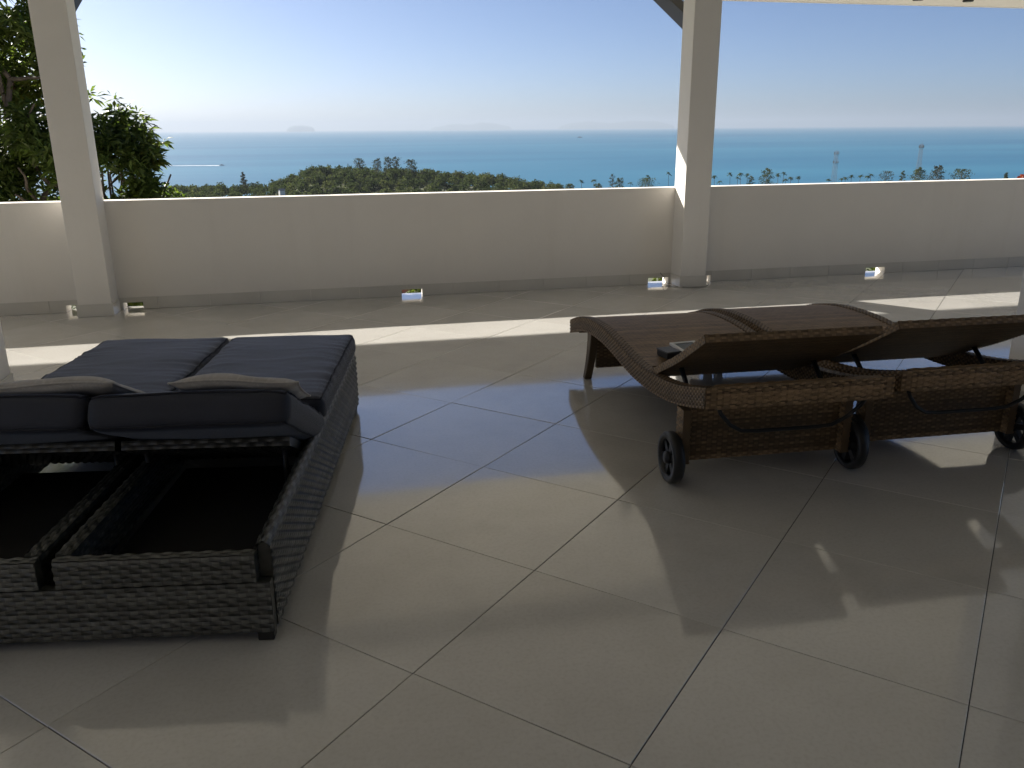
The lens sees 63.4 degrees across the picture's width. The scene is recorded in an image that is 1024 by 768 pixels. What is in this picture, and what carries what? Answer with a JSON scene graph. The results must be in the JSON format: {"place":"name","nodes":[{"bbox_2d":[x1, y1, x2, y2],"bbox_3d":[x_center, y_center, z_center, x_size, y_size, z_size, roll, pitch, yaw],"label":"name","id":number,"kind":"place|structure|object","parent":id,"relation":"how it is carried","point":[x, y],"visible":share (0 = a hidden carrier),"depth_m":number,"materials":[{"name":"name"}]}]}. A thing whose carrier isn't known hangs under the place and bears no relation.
{"place":"outdoors","nodes":[
{"label":"outdoors","id":0,"kind":"place"},
{"bbox_2d":[0,322,13,383],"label":"terrace pillar","id":1,"kind":"structure","parent":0,"point":[6,375],"depth_m":4.32,"materials":[{"name":"paint"}]},
{"bbox_2d":[56,180,870,308],"bbox_3d":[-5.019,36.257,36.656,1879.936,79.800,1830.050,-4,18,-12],"label":"hillside terrain","id":2,"kind":"structure","parent":0,"point":[443,188],"depth_m":619.02,"materials":[{"name":"green plant"}]},
{"bbox_2d":[0,0,129,201],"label":"mango tree","id":3,"kind":"object","parent":2,"relation":"on","point":[27,158],"visible":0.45,"depth_m":11.11,"materials":[{"name":"green plant"}]},
{"bbox_2d":[71,302,141,308],"bbox_3d":[-3.701,1.018,8.033,1.031,4.412,1.089,11,20,32],"label":"shrub","id":4,"kind":"object","parent":2,"relation":"on","point":[134,304],"visible":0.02,"depth_m":7.62,"materials":[{"name":"green plant"}]},
{"bbox_2d":[51,101,194,305],"bbox_3d":[-5.687,-1.086,12.463,2.442,6.026,2.011,9,20,29],"label":"mango tree","id":5,"kind":"object","parent":2,"relation":"on","point":[133,147],"visible":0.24,"depth_m":11.38,"materials":[{"name":"green plant"}]},
{"bbox_2d":[240,172,247,188],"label":"skyline tree","id":6,"kind":"object","parent":2,"relation":"on","point":[243,179],"visible":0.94,"depth_m":639.90,"materials":[{"name":"green plant"}]},
{"bbox_2d":[278,188,284,195],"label":"hillside cottage","id":7,"kind":"structure","parent":2,"relation":"on","point":[281,192],"depth_m":564.51,"materials":[{"name":"white paint"}]},
{"bbox_2d":[353,158,365,170],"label":"skyline tree","id":8,"kind":"object","parent":2,"relation":"on","point":[358,163],"visible":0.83,"depth_m":665.41,"materials":[{"name":"green plant"}]},
{"bbox_2d":[373,158,382,174],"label":"skyline tree","id":9,"kind":"object","parent":2,"relation":"on","point":[377,165],"visible":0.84,"depth_m":668.64,"materials":[{"name":"green plant"}]},
{"bbox_2d":[383,156,391,170],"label":"skyline tree","id":10,"kind":"object","parent":2,"relation":"on","point":[387,159],"visible":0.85,"depth_m":668.70,"materials":[{"name":"green plant"}]},
{"bbox_2d":[390,156,400,171],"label":"skyline tree","id":11,"kind":"object","parent":2,"relation":"on","point":[396,162],"visible":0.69,"depth_m":670.03,"materials":[{"name":"green plant"}]},
{"bbox_2d":[403,159,416,172],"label":"skyline tree","id":12,"kind":"object","parent":2,"relation":"on","point":[411,167],"visible":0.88,"depth_m":672.56,"materials":[{"name":"green plant"}]},
{"bbox_2d":[406,289,420,292],"bbox_3d":[-0.838,0.589,9.219,0.750,4.488,0.787,-4,18,-12],"label":"shrub","id":13,"kind":"object","parent":2,"relation":"on","point":[416,290],"visible":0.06,"depth_m":8.50,"materials":[{"name":"green plant"}]},
{"bbox_2d":[563,184,573,188],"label":"skyline tree","id":14,"kind":"object","parent":2,"relation":"on","point":[568,185],"visible":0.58,"depth_m":679.80,"materials":[{"name":"green plant"}]},
{"bbox_2d":[151,165,1014,197],"bbox_3d":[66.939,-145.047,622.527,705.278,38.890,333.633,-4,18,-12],"label":"woodland","id":15,"kind":"object","parent":2,"relation":"on","point":[401,179],"visible":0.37,"depth_m":624.76,"materials":[{"name":"green plant"}]},
{"bbox_2d":[608,174,615,187],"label":"skyline tree","id":16,"kind":"object","parent":2,"relation":"on","point":[612,184],"visible":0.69,"depth_m":676.68,"materials":[{"name":"green plant"}]},
{"bbox_2d":[614,177,624,187],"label":"skyline tree","id":17,"kind":"object","parent":2,"relation":"on","point":[618,180],"visible":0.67,"depth_m":675.32,"materials":[{"name":"green plant"}]},
{"bbox_2d":[636,178,657,186],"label":"skyline tree","id":18,"kind":"object","parent":2,"relation":"on","point":[646,180],"visible":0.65,"depth_m":671.64,"materials":[{"name":"green plant"}]},
{"bbox_2d":[746,176,753,184],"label":"skyline tree","id":19,"kind":"object","parent":2,"relation":"on","point":[750,179],"visible":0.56,"depth_m":646.11,"materials":[{"name":"green plant"}]},
{"bbox_2d":[758,168,774,183],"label":"skyline tree","id":20,"kind":"object","parent":2,"relation":"on","point":[765,177],"visible":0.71,"depth_m":641.98,"materials":[{"name":"green plant"}]},
{"bbox_2d":[831,151,838,182],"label":"lattice mast","id":21,"kind":"object","parent":2,"relation":"on","point":[836,158],"visible":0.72,"depth_m":638.57,"materials":[{"name":"metal"}]},
{"bbox_2d":[876,171,893,181],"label":"skyline tree","id":22,"kind":"object","parent":2,"relation":"on","point":[886,176],"visible":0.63,"depth_m":613.08,"materials":[{"name":"green plant"}]},
{"bbox_2d":[898,170,904,180],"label":"skyline tree","id":23,"kind":"object","parent":2,"relation":"on","point":[902,174],"visible":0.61,"depth_m":609.25,"materials":[{"name":"green plant"}]},
{"bbox_2d":[907,167,926,180],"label":"skyline tree","id":24,"kind":"object","parent":2,"relation":"on","point":[917,171],"visible":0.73,"depth_m":595.47,"materials":[{"name":"green plant"}]},
{"bbox_2d":[914,144,923,180],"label":"lattice mast","id":25,"kind":"object","parent":2,"relation":"on","point":[921,146],"visible":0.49,"depth_m":613.89,"materials":[{"name":"metal"}]},
{"bbox_2d":[927,165,948,179],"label":"skyline tree","id":26,"kind":"object","parent":2,"relation":"on","point":[939,169],"visible":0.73,"depth_m":598.74,"materials":[{"name":"green plant"}]},
{"bbox_2d":[949,169,974,179],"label":"skyline tree","id":27,"kind":"object","parent":2,"relation":"on","point":[961,171],"visible":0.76,"depth_m":591.94,"materials":[{"name":"green plant"}]},
{"bbox_2d":[0,266,1023,767],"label":"terrace floor","id":28,"kind":"structure","parent":0,"point":[520,552],"depth_m":2.49,"materials":[{"name":"tile"}]},
{"bbox_2d":[28,0,120,316],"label":"terrace pillar","id":29,"kind":"structure","parent":28,"relation":"on","point":[61,68],"depth_m":5.85,"materials":[{"name":"paint"}]},
{"bbox_2d":[0,353,358,642],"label":"double daybed","id":30,"kind":"object","parent":28,"relation":"on","point":[216,550],"visible":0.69,"depth_m":2.48,"materials":[{"name":"grey wicker"}]},
{"bbox_2d":[0,337,228,444],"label":"lounge mattress","id":31,"kind":"object","parent":30,"relation":"on","point":[152,365],"visible":0.47,"depth_m":3.28,"materials":[{"name":"grey fabric"}]},
{"bbox_2d":[0,376,145,396],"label":"pillow","id":32,"kind":"object","parent":31,"relation":"on","point":[90,386],"visible":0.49,"depth_m":2.46,"materials":[{"name":"grey fabric"}]},
{"bbox_2d":[88,334,355,442],"bbox_3d":[-1.005,-0.019,3.235,0.593,0.379,1.607,-1,17,-3],"label":"lounge mattress","id":33,"kind":"object","parent":30,"relation":"on","point":[316,366],"visible":0.81,"depth_m":2.54,"materials":[{"name":"grey fabric"}]},
{"bbox_2d":[167,373,310,398],"bbox_3d":[-0.846,0.015,2.612,0.383,0.151,0.262,-2,17,-6],"label":"pillow","id":34,"kind":"object","parent":33,"relation":"on","point":[213,381],"visible":0.62,"depth_m":2.49,"materials":[{"name":"grey fabric"}]},
{"bbox_2d":[0,178,1023,315],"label":"parapet wall","id":35,"kind":"structure","parent":28,"relation":"on","point":[184,252],"depth_m":6.85,"materials":[{"name":"paint"}]},
{"bbox_2d":[660,273,708,287],"bbox_3d":[1.528,-0.905,7.178,0.436,0.100,0.270,-4,18,-12],"label":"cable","id":36,"kind":"object","parent":28,"relation":"on","point":[686,287],"visible":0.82,"depth_m":7.12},
{"bbox_2d":[653,0,721,286],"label":"terrace pillar","id":37,"kind":"structure","parent":28,"relation":"on","point":[698,22],"depth_m":6.81,"materials":[{"name":"painted plaster"}]},
{"bbox_2d":[722,0,1023,7],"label":"roof","id":38,"kind":"structure","parent":37,"relation":"on","point":[992,3],"depth_m":8.92,"materials":[{"name":"paint"}]},
{"bbox_2d":[570,311,895,482],"bbox_3d":[0.849,-0.162,3.920,0.802,0.616,1.996,-3,17,-9],"label":"rattan lounger","id":39,"kind":"object","parent":28,"relation":"on","point":[810,406],"visible":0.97,"depth_m":3.23,"materials":[{"name":"brown wicker"}]},
{"bbox_2d":[656,346,681,358],"bbox_3d":[0.705,-0.140,3.727,0.076,0.033,0.096,-7,18,-20],"label":"box","id":40,"kind":"object","parent":39,"relation":"on","point":[669,352],"visible":0.91,"depth_m":3.70,"materials":[{"name":"black plastic"}]},
{"bbox_2d":[698,303,1023,449],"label":"rattan lounger","id":41,"kind":"object","parent":28,"relation":"on","point":[963,390],"visible":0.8,"depth_m":3.41,"materials":[{"name":"brown wicker"}]},
{"bbox_2d":[0,0,1023,131],"label":"sky","id":42,"kind":"structure","parent":0,"point":[191,65],"materials":[{"name":"blue"}]},
{"bbox_2d":[7,126,1023,199],"bbox_3d":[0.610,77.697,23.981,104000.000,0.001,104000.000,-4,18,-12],"label":"sea","id":43,"kind":"structure","parent":0,"point":[563,157],"depth_m":2703.17,"materials":[{"name":"liquid"}]},
{"bbox_2d":[187,165,219,165],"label":"boat wake","id":44,"kind":"object","parent":43,"relation":"on","point":[203,165],"visible":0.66,"depth_m":1996.34,"materials":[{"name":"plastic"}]},
{"bbox_2d":[287,126,314,131],"bbox_3d":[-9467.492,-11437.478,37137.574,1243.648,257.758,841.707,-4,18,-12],"label":"island","id":45,"kind":"structure","parent":43,"relation":"on","point":[299,129],"depth_m":36921.13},
{"bbox_2d":[430,122,511,129],"bbox_3d":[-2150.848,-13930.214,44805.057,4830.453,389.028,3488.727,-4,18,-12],"label":"island","id":46,"kind":"structure","parent":43,"relation":"on","point":[484,126],"depth_m":44038.34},
{"bbox_2d":[559,121,674,128],"bbox_3d":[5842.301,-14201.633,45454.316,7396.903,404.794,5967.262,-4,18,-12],"label":"island","id":47,"kind":"structure","parent":43,"relation":"on","point":[625,125],"depth_m":44294.81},
{"bbox_2d":[669,341,694,351],"bbox_3d":[0.825,-0.164,3.821,0.130,0.012,0.180,-5,22,-16],"label":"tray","id":48,"kind":"object","parent":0,"point":[681,346],"visible":0.37,"depth_m":3.87,"materials":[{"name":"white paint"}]},
{"bbox_2d":[1009,273,1023,403],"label":"terrace pillar","id":49,"kind":"structure","parent":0,"point":[1017,348],"depth_m":3.98,"materials":[{"name":"paint"}]}
]}

